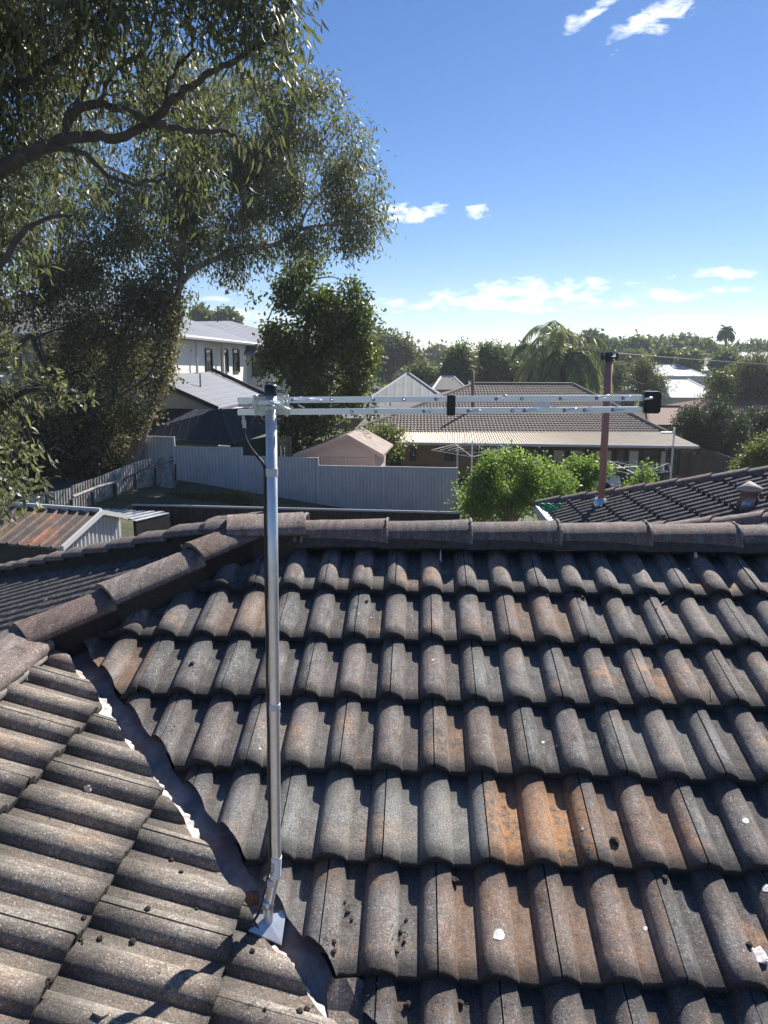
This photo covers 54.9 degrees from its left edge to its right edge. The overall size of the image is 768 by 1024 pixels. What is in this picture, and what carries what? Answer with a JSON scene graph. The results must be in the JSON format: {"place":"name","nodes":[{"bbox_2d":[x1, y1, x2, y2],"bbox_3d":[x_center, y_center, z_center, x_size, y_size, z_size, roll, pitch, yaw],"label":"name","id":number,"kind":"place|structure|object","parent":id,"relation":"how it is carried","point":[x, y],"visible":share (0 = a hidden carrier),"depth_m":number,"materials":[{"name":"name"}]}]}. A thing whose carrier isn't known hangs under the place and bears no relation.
{"place":"outdoors","nodes":[
{"label":"outdoors","id":0,"kind":"place"},
{"bbox_2d":[0,365,739,549],"bbox_3d":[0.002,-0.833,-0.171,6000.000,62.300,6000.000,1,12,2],"label":"ground","id":1,"kind":"structure","parent":0,"point":[153,494],"depth_m":23.71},
{"bbox_2d":[0,502,126,563],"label":"garden shed","id":2,"kind":"structure","parent":1,"relation":"on","point":[62,528],"depth_m":13.94,"materials":[{"name":"grey"}]},
{"bbox_2d":[15,456,175,506],"bbox_3d":[-8.280,-0.172,21.884,0.770,2.283,7.296,4,12,19],"label":"leaning fence","id":3,"kind":"object","parent":1,"relation":"on","point":[131,476],"visible":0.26,"depth_m":22.37,"materials":[{"name":"grey"}]},
{"bbox_2d":[0,219,195,480],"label":"dense olive tree","id":4,"kind":"object","parent":1,"relation":"on","point":[93,431],"visible":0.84,"depth_m":23.93,"materials":[{"name":"green plant"}]},
{"bbox_2d":[0,296,263,463],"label":"two storey house","id":5,"kind":"structure","parent":1,"relation":"on","point":[215,364],"depth_m":32.17,"materials":[{"name":"grey"}]},
{"bbox_2d":[0,346,21,371],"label":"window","id":6,"kind":"structure","parent":5,"relation":"in","point":[19,361],"depth_m":29.66,"materials":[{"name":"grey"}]},
{"bbox_2d":[205,348,213,372],"bbox_3d":[-8.605,-7.445,36.368,0.076,1.163,1.288,0,12,1],"label":"window","id":7,"kind":"structure","parent":5,"relation":"in","point":[208,352],"depth_m":36.34,"materials":[{"name":"grey"}]},
{"bbox_2d":[221,349,228,372],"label":"window","id":8,"kind":"structure","parent":5,"relation":"in","point":[226,353],"depth_m":40.13,"materials":[{"name":"grey"}]},
{"bbox_2d":[232,348,239,372],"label":"window","id":9,"kind":"structure","parent":5,"relation":"in","point":[236,352],"depth_m":42.59,"materials":[{"name":"grey"}]},
{"bbox_2d":[102,508,169,535],"bbox_3d":[-6.095,0.888,16.959,2.188,2.001,1.228,7,13,29],"label":"lean to","id":10,"kind":"object","parent":1,"relation":"on","point":[160,523],"visible":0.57,"depth_m":16.47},
{"bbox_2d":[0,0,329,536],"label":"gum tree","id":11,"kind":"object","parent":1,"relation":"on","point":[26,42],"visible":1,"depth_m":6.99,"materials":[{"name":"green plant"}]},
{"bbox_2d":[160,481,177,487],"bbox_3d":[-7.239,-0.605,24.319,0.948,0.840,0.106,-2,12,-10],"label":"loose sheet","id":12,"kind":"object","parent":1,"relation":"on","point":[169,484],"visible":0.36,"depth_m":24.27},
{"bbox_2d":[119,407,265,455],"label":"patio roof","id":13,"kind":"structure","parent":1,"relation":"on","point":[220,426],"depth_m":26.34,"materials":[{"name":"black"}]},
{"bbox_2d":[185,301,214,320],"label":"distant tree","id":14,"kind":"object","parent":1,"relation":"on","point":[205,314],"visible":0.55,"depth_m":135.47,"materials":[{"name":"green plant"}]},
{"bbox_2d":[0,24,405,462],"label":"tall gum tree","id":15,"kind":"object","parent":1,"relation":"on","point":[266,181],"visible":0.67,"depth_m":23.54,"materials":[{"name":"green plant"}]},
{"bbox_2d":[164,489,255,505],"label":"weeds","id":16,"kind":"object","parent":1,"relation":"on","point":[228,496],"visible":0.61,"depth_m":23.20,"materials":[{"name":"green plant"}]},
{"bbox_2d":[211,303,244,323],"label":"distant tree","id":17,"kind":"object","parent":1,"relation":"on","point":[228,314],"visible":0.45,"depth_m":135.47,"materials":[{"name":"green plant"}]},
{"bbox_2d":[196,306,336,421],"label":"two storey house","id":18,"kind":"structure","parent":1,"relation":"on","point":[239,330],"depth_m":47.12,"materials":[{"name":"grey"}]},
{"bbox_2d":[252,362,265,375],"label":"window","id":19,"kind":"structure","parent":18,"relation":"in","point":[254,372],"depth_m":46.60,"materials":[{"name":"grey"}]},
{"bbox_2d":[277,436,291,456],"bbox_3d":[-3.660,-1.529,27.365,0.530,2.552,0.050,1,12,2],"label":"timber screen","id":20,"kind":"object","parent":1,"relation":"on","point":[280,451],"visible":0.36,"depth_m":27.16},
{"bbox_2d":[119,435,457,511],"bbox_3d":[-3.486,-0.633,25.090,11.926,3.714,0.382,2,12,11],"label":"steel fence","id":21,"kind":"object","parent":1,"relation":"on","point":[308,479],"visible":0.35,"depth_m":24.62,"materials":[{"name":"metal"}]},
{"bbox_2d":[132,504,459,535],"bbox_3d":[-2.186,1.379,17.958,7.959,3.052,0.058,1,12,5],"label":"fence","id":22,"kind":"object","parent":1,"relation":"on","point":[182,514],"visible":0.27,"depth_m":17.65,"materials":[{"name":"metal"}]},
{"bbox_2d":[239,246,390,456],"bbox_3d":[-2.594,-5.605,28.180,5.807,8.866,3.846,1,12,2],"label":"dark green tree","id":23,"kind":"object","parent":1,"relation":"on","point":[337,326],"visible":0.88,"depth_m":27.40,"materials":[{"name":"green plant"}]},
{"bbox_2d":[293,427,392,465],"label":"gabled shed","id":24,"kind":"structure","parent":1,"relation":"on","point":[351,448],"depth_m":25.94,"materials":[{"name":"metal"}]},
{"bbox_2d":[319,457,373,465],"bbox_3d":[-1.553,-0.478,26.240,2.385,2.954,0.040,1,12,2],"label":"door","id":25,"kind":"structure","parent":24,"relation":"in","point":[319,457],"depth_m":25.94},
{"bbox_2d":[366,324,390,339],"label":"distant tree","id":26,"kind":"object","parent":1,"relation":"on","point":[377,329],"visible":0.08,"depth_m":154.53,"materials":[{"name":"green plant"}]},
{"bbox_2d":[0,511,767,1023],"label":"house","id":27,"kind":"structure","parent":1,"relation":"on","point":[590,725],"depth_m":2.32,"materials":[{"name":"tile"}]},
{"bbox_2d":[45,977,53,986],"bbox_3d":[-0.698,0.978,1.541,0.018,0.015,0.018,9,15,38],"label":"moss clump","id":28,"kind":"object","parent":27,"relation":"on","point":[49,981],"visible":1,"depth_m":1.54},
{"bbox_2d":[92,1012,108,1017],"bbox_3d":[-0.585,1.038,1.524,0.034,0.017,0.014,-3,12,-15],"label":"twig","id":29,"kind":"object","parent":27,"relation":"on","point":[99,1015],"visible":1,"depth_m":1.52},
{"bbox_2d":[129,937,135,944],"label":"moss clump","id":30,"kind":"object","parent":27,"relation":"on","point":[132,941],"visible":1,"depth_m":1.76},
{"bbox_2d":[245,891,259,904],"bbox_3d":[-0.362,1.062,2.038,0.042,0.028,0.042,1,12,2],"label":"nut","id":31,"kind":"object","parent":27,"relation":"on","point":[252,897],"visible":0.95,"depth_m":2.02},
{"bbox_2d":[248,384,285,944],"bbox_3d":[-0.295,0.415,1.816,0.106,1.437,0.085,1,12,2],"label":"antenna mast","id":32,"kind":"object","parent":27,"relation":"on","point":[270,921],"visible":1,"depth_m":1.80,"materials":[{"name":"silver metal"}]},
{"bbox_2d":[241,415,270,920],"bbox_3d":[-0.306,0.424,1.808,0.066,1.310,0.029,1,12,2],"label":"coaxial cable","id":33,"kind":"object","parent":32,"relation":"attached to","point":[243,420],"visible":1,"depth_m":1.80,"materials":[{"name":"plastic"}]},
{"bbox_2d":[237,391,661,416],"bbox_3d":[0.142,-0.250,1.698,0.959,0.058,0.231,1,12,2],"label":"antenna","id":34,"kind":"object","parent":32,"relation":"attached to","point":[650,402],"visible":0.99,"depth_m":1.68,"materials":[{"name":"metal"}]},
{"bbox_2d":[326,977,364,1023],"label":"broken tile","id":35,"kind":"object","parent":27,"relation":"on","point":[344,998],"visible":0.94,"depth_m":1.79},
{"bbox_2d":[44,587,672,1018],"bbox_3d":[0.159,0.759,2.393,2.322,0.652,1.482,-4,12,-21],"label":"roof grit","id":36,"kind":"object","parent":27,"relation":"on","point":[328,931],"visible":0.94,"depth_m":1.88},
{"bbox_2d":[403,1000,411,1009],"bbox_3d":[0.058,1.194,1.786,0.020,0.018,0.022,8,14,34],"label":"moss clump","id":37,"kind":"object","parent":27,"relation":"on","point":[407,1005],"visible":1,"depth_m":1.78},
{"bbox_2d":[451,876,458,883],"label":"moss clump","id":38,"kind":"object","parent":27,"relation":"on","point":[454,879],"visible":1,"depth_m":2.05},
{"bbox_2d":[457,999,463,1007],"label":"moss clump","id":39,"kind":"object","parent":27,"relation":"on","point":[460,1003],"visible":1,"depth_m":1.79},
{"bbox_2d":[609,836,619,844],"bbox_3d":[0.667,0.949,2.134,0.026,0.022,0.027,-2,12,-12],"label":"moss clump","id":40,"kind":"object","parent":27,"relation":"on","point":[613,840],"visible":1,"depth_m":2.13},
{"bbox_2d":[745,941,752,948],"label":"moss clump","id":41,"kind":"object","parent":27,"relation":"on","point":[749,944],"visible":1,"depth_m":1.86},
{"bbox_2d":[752,946,767,963],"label":"torn scrap","id":42,"kind":"object","parent":27,"relation":"on","point":[760,955],"visible":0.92,"depth_m":1.86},
{"bbox_2d":[357,414,416,465],"bbox_3d":[-0.044,-2.543,30.331,2.830,3.613,2.287,1,12,2],"label":"bush","id":43,"kind":"object","parent":1,"relation":"on","point":[388,433],"visible":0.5,"depth_m":30.00,"materials":[{"name":"green plant"}]},
{"bbox_2d":[378,368,403,385],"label":"tiled house","id":44,"kind":"structure","parent":1,"relation":"on","point":[398,372],"depth_m":118.35,"materials":[{"name":"brown tile"}]},
{"bbox_2d":[365,327,431,388],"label":"grey gum","id":45,"kind":"object","parent":1,"relation":"on","point":[394,345],"visible":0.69,"depth_m":106.45,"materials":[{"name":"green plant"}]},
{"bbox_2d":[341,372,467,432],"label":"metal roof house","id":46,"kind":"structure","parent":1,"relation":"on","point":[407,384],"depth_m":55.30,"materials":[{"name":"silver metal"}]},
{"bbox_2d":[397,357,441,385],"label":"tree","id":47,"kind":"object","parent":1,"relation":"on","point":[424,372],"visible":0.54,"depth_m":79.73,"materials":[{"name":"green plant"}]},
{"bbox_2d":[421,339,446,365],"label":"distant tree","id":48,"kind":"object","parent":1,"relation":"on","point":[433,350],"visible":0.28,"depth_m":184.03,"materials":[{"name":"green plant"}]},
{"bbox_2d":[432,347,451,367],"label":"distant tree","id":49,"kind":"object","parent":1,"relation":"on","point":[438,353],"visible":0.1,"depth_m":174.49,"materials":[{"name":"green plant"}]},
{"bbox_2d":[430,376,463,392],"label":"tiled house","id":50,"kind":"structure","parent":1,"relation":"on","point":[440,384],"depth_m":67.50,"materials":[{"name":"concrete"}]},
{"bbox_2d":[433,336,482,384],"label":"twin dark tree","id":51,"kind":"object","parent":1,"relation":"on","point":[459,363],"visible":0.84,"depth_m":73.27,"materials":[{"name":"green plant"}]},
{"bbox_2d":[432,441,509,478],"bbox_3d":[3.925,-1.165,33.307,2.780,4.075,2.780,6,13,27],"label":"clothes hoist","id":52,"kind":"object","parent":1,"relation":"on","point":[471,452],"visible":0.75,"depth_m":32.95,"materials":[{"name":"white paint"}]},
{"bbox_2d":[470,338,521,381],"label":"twin dark tree","id":53,"kind":"object","parent":1,"relation":"on","point":[494,362],"visible":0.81,"depth_m":75.18,"materials":[{"name":"green plant"}]},
{"bbox_2d":[336,364,671,432],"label":"garden greenery","id":54,"kind":"object","parent":1,"relation":"on","point":[398,376],"depth_m":82.23,"materials":[{"name":"green plant"}]},
{"bbox_2d":[503,342,517,353],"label":"distant tree","id":55,"kind":"object","parent":1,"relation":"on","point":[512,347],"visible":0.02,"depth_m":178.83,"materials":[{"name":"green plant"}]},
{"bbox_2d":[444,437,583,521],"bbox_3d":[3.099,0.052,17.767,3.304,3.752,1.816,1,12,2],"label":"bright shrub","id":56,"kind":"object","parent":1,"relation":"on","point":[488,496],"visible":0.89,"depth_m":17.29,"materials":[{"name":"green plant"}]},
{"bbox_2d":[355,370,699,490],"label":"verandah house","id":57,"kind":"structure","parent":1,"relation":"on","point":[633,438],"depth_m":38.10,"materials":[{"name":"brown tile"}]},
{"bbox_2d":[410,448,415,460],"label":"window","id":58,"kind":"structure","parent":57,"relation":"in","point":[412,450],"depth_m":38.11,"materials":[{"name":"grey"}]},
{"bbox_2d":[445,448,458,460],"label":"window","id":59,"kind":"structure","parent":57,"relation":"in","point":[448,457],"depth_m":38.05,"materials":[{"name":"grey"}]},
{"bbox_2d":[552,449,565,463],"bbox_3d":[8.947,-2.597,37.865,0.690,1.279,0.060,1,12,2],"label":"window","id":60,"kind":"structure","parent":57,"relation":"in","point":[557,454],"depth_m":37.80,"materials":[{"name":"grey glass"}]},
{"bbox_2d":[569,449,584,460],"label":"window","id":61,"kind":"structure","parent":57,"relation":"in","point":[577,451],"depth_m":37.73,"materials":[{"name":"grey glass"}]},
{"bbox_2d":[593,449,613,465],"bbox_3d":[11.191,-2.573,37.769,0.969,1.279,0.060,1,12,2],"label":"window","id":62,"kind":"structure","parent":57,"relation":"in","point":[610,451],"depth_m":37.70,"materials":[{"name":"grey glass"}]},
{"bbox_2d":[615,449,625,473],"bbox_3d":[12.077,-2.563,37.732,0.483,1.279,0.060,1,12,2],"label":"window","id":63,"kind":"structure","parent":57,"relation":"in","point":[620,453],"depth_m":37.70,"materials":[{"name":"grey glass"}]},
{"bbox_2d":[626,449,640,473],"bbox_3d":[12.721,-2.556,37.704,0.643,1.279,0.060,1,12,2],"label":"window","id":64,"kind":"structure","parent":57,"relation":"in","point":[633,455],"depth_m":37.66,"materials":[{"name":"grey glass"}]},
{"bbox_2d":[642,449,653,472],"bbox_3d":[13.423,-2.548,37.674,0.522,1.279,0.060,1,12,2],"label":"window","id":65,"kind":"structure","parent":57,"relation":"in","point":[647,453],"depth_m":37.61,"materials":[{"name":"grey glass"}]},
{"bbox_2d":[658,450,667,474],"bbox_3d":[14.205,-2.540,37.641,0.401,1.279,0.060,1,12,2],"label":"window","id":66,"kind":"structure","parent":57,"relation":"in","point":[663,454],"depth_m":37.62,"materials":[{"name":"grey glass"}]},
{"bbox_2d":[668,450,680,474],"bbox_3d":[14.785,-2.533,37.616,0.520,1.279,0.060,1,12,2],"label":"window","id":67,"kind":"structure","parent":57,"relation":"in","point":[676,455],"depth_m":37.61,"materials":[{"name":"grey glass"}]},
{"bbox_2d":[509,339,547,362],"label":"distant tree","id":68,"kind":"object","parent":1,"relation":"on","point":[522,357],"visible":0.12,"depth_m":143.96,"materials":[{"name":"green plant"}]},
{"bbox_2d":[510,343,561,432],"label":"feather palm","id":69,"kind":"object","parent":1,"relation":"on","point":[520,348],"visible":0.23,"depth_m":55.15,"materials":[{"name":"green plant"}]},
{"bbox_2d":[518,320,614,394],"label":"feather palm","id":70,"kind":"object","parent":1,"relation":"on","point":[568,364],"visible":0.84,"depth_m":52.71,"materials":[{"name":"green plant"}]},
{"bbox_2d":[564,328,596,350],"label":"distant tree","id":71,"kind":"object","parent":1,"relation":"on","point":[580,335],"visible":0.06,"depth_m":157.43,"materials":[{"name":"green plant"}]},
{"bbox_2d":[542,461,620,493],"bbox_3d":[9.212,-1.716,36.328,4.420,1.465,1.800,1,12,2],"label":"parked car","id":72,"kind":"object","parent":1,"relation":"on","point":[614,481],"visible":0.07,"depth_m":35.47,"materials":[{"name":"white paint"}]},
{"bbox_2d":[578,327,610,346],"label":"distant tree","id":73,"kind":"object","parent":1,"relation":"on","point":[603,336],"visible":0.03,"depth_m":162.30,"materials":[{"name":"green plant"}]},
{"bbox_2d":[581,345,615,364],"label":"distant tree","id":74,"kind":"object","parent":1,"relation":"on","point":[597,350],"visible":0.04,"depth_m":124.81,"materials":[{"name":"green plant"}]},
{"bbox_2d":[540,450,660,494],"bbox_3d":[5.923,0.311,20.711,3.507,4.068,1.666,1,12,2],"label":"shrub","id":75,"kind":"object","parent":1,"relation":"on","point":[587,468],"visible":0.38,"depth_m":20.30,"materials":[{"name":"green plant"}]},
{"bbox_2d":[597,360,630,401],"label":"distant tree","id":76,"kind":"object","parent":1,"relation":"on","point":[618,380],"visible":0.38,"depth_m":82.01,"materials":[{"name":"green plant"}]},
{"bbox_2d":[606,335,634,354],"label":"distant tree","id":77,"kind":"object","parent":1,"relation":"on","point":[614,342],"visible":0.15,"depth_m":162.41,"materials":[{"name":"green plant"}]},
{"bbox_2d":[599,372,650,406],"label":"metal roof house","id":78,"kind":"structure","parent":1,"relation":"on","point":[629,403],"depth_m":86.38,"materials":[{"name":"grey"}]},
{"bbox_2d":[621,401,633,406],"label":"window","id":79,"kind":"structure","parent":78,"relation":"in","point":[629,404],"depth_m":86.38,"materials":[{"name":"grey"}]},
{"bbox_2d":[614,347,648,371],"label":"house","id":80,"kind":"structure","parent":1,"relation":"on","point":[623,357],"depth_m":109.61,"materials":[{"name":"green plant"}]},
{"bbox_2d":[614,329,659,354],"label":"distant tree","id":81,"kind":"object","parent":1,"relation":"on","point":[644,342],"visible":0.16,"depth_m":152.26,"materials":[{"name":"green plant"}]},
{"bbox_2d":[609,461,670,473],"bbox_3d":[10.235,-0.185,30.159,2.427,3.450,2.427,4,12,18],"label":"clothes hoist","id":82,"kind":"object","parent":1,"relation":"on","point":[637,469],"visible":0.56,"depth_m":30.15,"materials":[{"name":"white paint"}]},
{"bbox_2d":[619,350,678,405],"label":"open gum","id":83,"kind":"object","parent":1,"relation":"on","point":[643,373],"visible":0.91,"depth_m":55.94,"materials":[{"name":"green plant"}]},
{"bbox_2d":[533,352,767,524],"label":"neighbouring house","id":84,"kind":"structure","parent":1,"relation":"on","point":[739,496],"depth_m":8.54,"materials":[{"name":"tile"}]},
{"bbox_2d":[539,503,561,511],"bbox_3d":[1.953,-0.057,8.689,0.262,0.102,0.028,1,12,2],"label":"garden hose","id":85,"kind":"object","parent":84,"relation":"attached to","point":[552,508],"visible":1,"depth_m":8.68,"materials":[{"name":"teal"}]},
{"bbox_2d":[619,353,767,364],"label":"overhead wire","id":86,"kind":"object","parent":84,"relation":"attached to","point":[686,358],"visible":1,"depth_m":10.79,"materials":[{"name":"grey"}]},
{"bbox_2d":[652,333,670,352],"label":"distant tree","id":87,"kind":"object","parent":1,"relation":"on","point":[661,340],"visible":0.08,"depth_m":157.50,"materials":[{"name":"green plant"}]},
{"bbox_2d":[649,341,677,363],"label":"distant tree","id":88,"kind":"object","parent":1,"relation":"on","point":[667,351],"visible":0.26,"depth_m":112.09,"materials":[{"name":"green plant"}]},
{"bbox_2d":[634,405,720,480],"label":"red tiled house","id":89,"kind":"structure","parent":1,"relation":"on","point":[662,417],"depth_m":46.08,"materials":[{"name":"brown tile"}]},
{"bbox_2d":[668,331,690,349],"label":"distant tree","id":90,"kind":"object","parent":1,"relation":"on","point":[676,343],"visible":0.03,"depth_m":166.47,"materials":[{"name":"green plant"}]},
{"bbox_2d":[652,364,707,385],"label":"metal roof house","id":91,"kind":"structure","parent":1,"relation":"on","point":[677,371],"depth_m":102.53,"materials":[{"name":"grey"}]},
{"bbox_2d":[658,378,709,404],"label":"metal roof house","id":92,"kind":"structure","parent":1,"relation":"on","point":[687,389],"depth_m":78.26,"materials":[{"name":"grey"}]},
{"bbox_2d":[669,332,701,341],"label":"distant tree","id":93,"kind":"object","parent":1,"relation":"on","point":[689,335],"visible":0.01,"depth_m":169.66,"materials":[{"name":"green plant"}]},
{"bbox_2d":[673,346,710,372],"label":"distant tree","id":94,"kind":"object","parent":1,"relation":"on","point":[692,352],"visible":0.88,"depth_m":106.59,"materials":[{"name":"green plant"}]},
{"bbox_2d":[678,333,721,355],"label":"distant tree","id":95,"kind":"object","parent":1,"relation":"on","point":[708,345],"visible":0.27,"depth_m":161.38,"materials":[{"name":"green plant"}]},
{"bbox_2d":[701,366,709,386],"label":"metal roof house","id":96,"kind":"structure","parent":1,"relation":"on","point":[705,369],"depth_m":114.44,"materials":[{"name":"grey"}]},
{"bbox_2d":[668,392,757,461],"bbox_3d":[17.326,-3.321,39.373,4.688,6.117,3.045,1,12,2],"label":"conifer bush","id":97,"kind":"object","parent":1,"relation":"on","point":[701,428],"visible":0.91,"depth_m":38.69,"materials":[{"name":"green plant"}]},
{"bbox_2d":[687,447,739,476],"bbox_3d":[17.715,-2.520,41.744,0.882,3.026,16.345,3,12,14],"label":"paling fence","id":98,"kind":"object","parent":1,"relation":"on","point":[709,461],"visible":0.34,"depth_m":37.64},
{"bbox_2d":[668,397,767,454],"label":"red tiled house","id":99,"kind":"structure","parent":1,"relation":"on","point":[740,402],"depth_m":62.04,"materials":[{"name":"brown tile"}]},
{"bbox_2d":[693,365,745,404],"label":"rounded tree","id":100,"kind":"object","parent":1,"relation":"on","point":[723,387],"visible":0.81,"depth_m":61.76,"materials":[{"name":"green plant"}]},
{"bbox_2d":[705,347,744,376],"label":"distant tree","id":101,"kind":"object","parent":1,"relation":"on","point":[727,354],"visible":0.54,"depth_m":106.66,"materials":[{"name":"green plant"}]},
{"bbox_2d":[716,324,735,349],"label":"fan palm","id":102,"kind":"object","parent":1,"relation":"on","point":[725,333],"visible":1,"depth_m":142.59,"materials":[{"name":"green plant"}]},
{"bbox_2d":[694,342,767,401],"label":"weeping tree","id":103,"kind":"object","parent":1,"relation":"on","point":[753,378],"visible":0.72,"depth_m":63.06,"materials":[{"name":"green plant"}]},
{"bbox_2d":[721,342,740,352],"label":"distant tree","id":104,"kind":"object","parent":1,"relation":"on","point":[734,347],"visible":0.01,"depth_m":176.20,"materials":[{"name":"green plant"}]},
{"bbox_2d":[732,339,748,351],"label":"distant tree","id":105,"kind":"object","parent":1,"relation":"on","point":[739,345],"visible":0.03,"depth_m":180.63,"materials":[{"name":"green plant"}]},
{"bbox_2d":[724,428,767,470],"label":"light shrub tree","id":106,"kind":"object","parent":1,"relation":"on","point":[756,456],"visible":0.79,"depth_m":25.32,"materials":[{"name":"green plant"}]},
{"bbox_2d":[734,402,767,447],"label":"dark hedge tree","id":107,"kind":"object","parent":1,"relation":"on","point":[761,420],"visible":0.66,"depth_m":42.69,"materials":[{"name":"green plant"}]},
{"bbox_2d":[738,351,767,364],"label":"metal roof house","id":108,"kind":"structure","parent":1,"relation":"on","point":[743,353],"depth_m":149.38,"materials":[{"name":"grey"}]},
{"bbox_2d":[740,338,767,350],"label":"distant tree","id":109,"kind":"object","parent":1,"relation":"on","point":[757,341],"visible":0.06,"depth_m":176.05,"materials":[{"name":"green plant"}]},
{"bbox_2d":[0,0,767,356],"label":"sky","id":110,"kind":"structure","parent":0,"point":[580,165],"materials":[{"name":"blue"}]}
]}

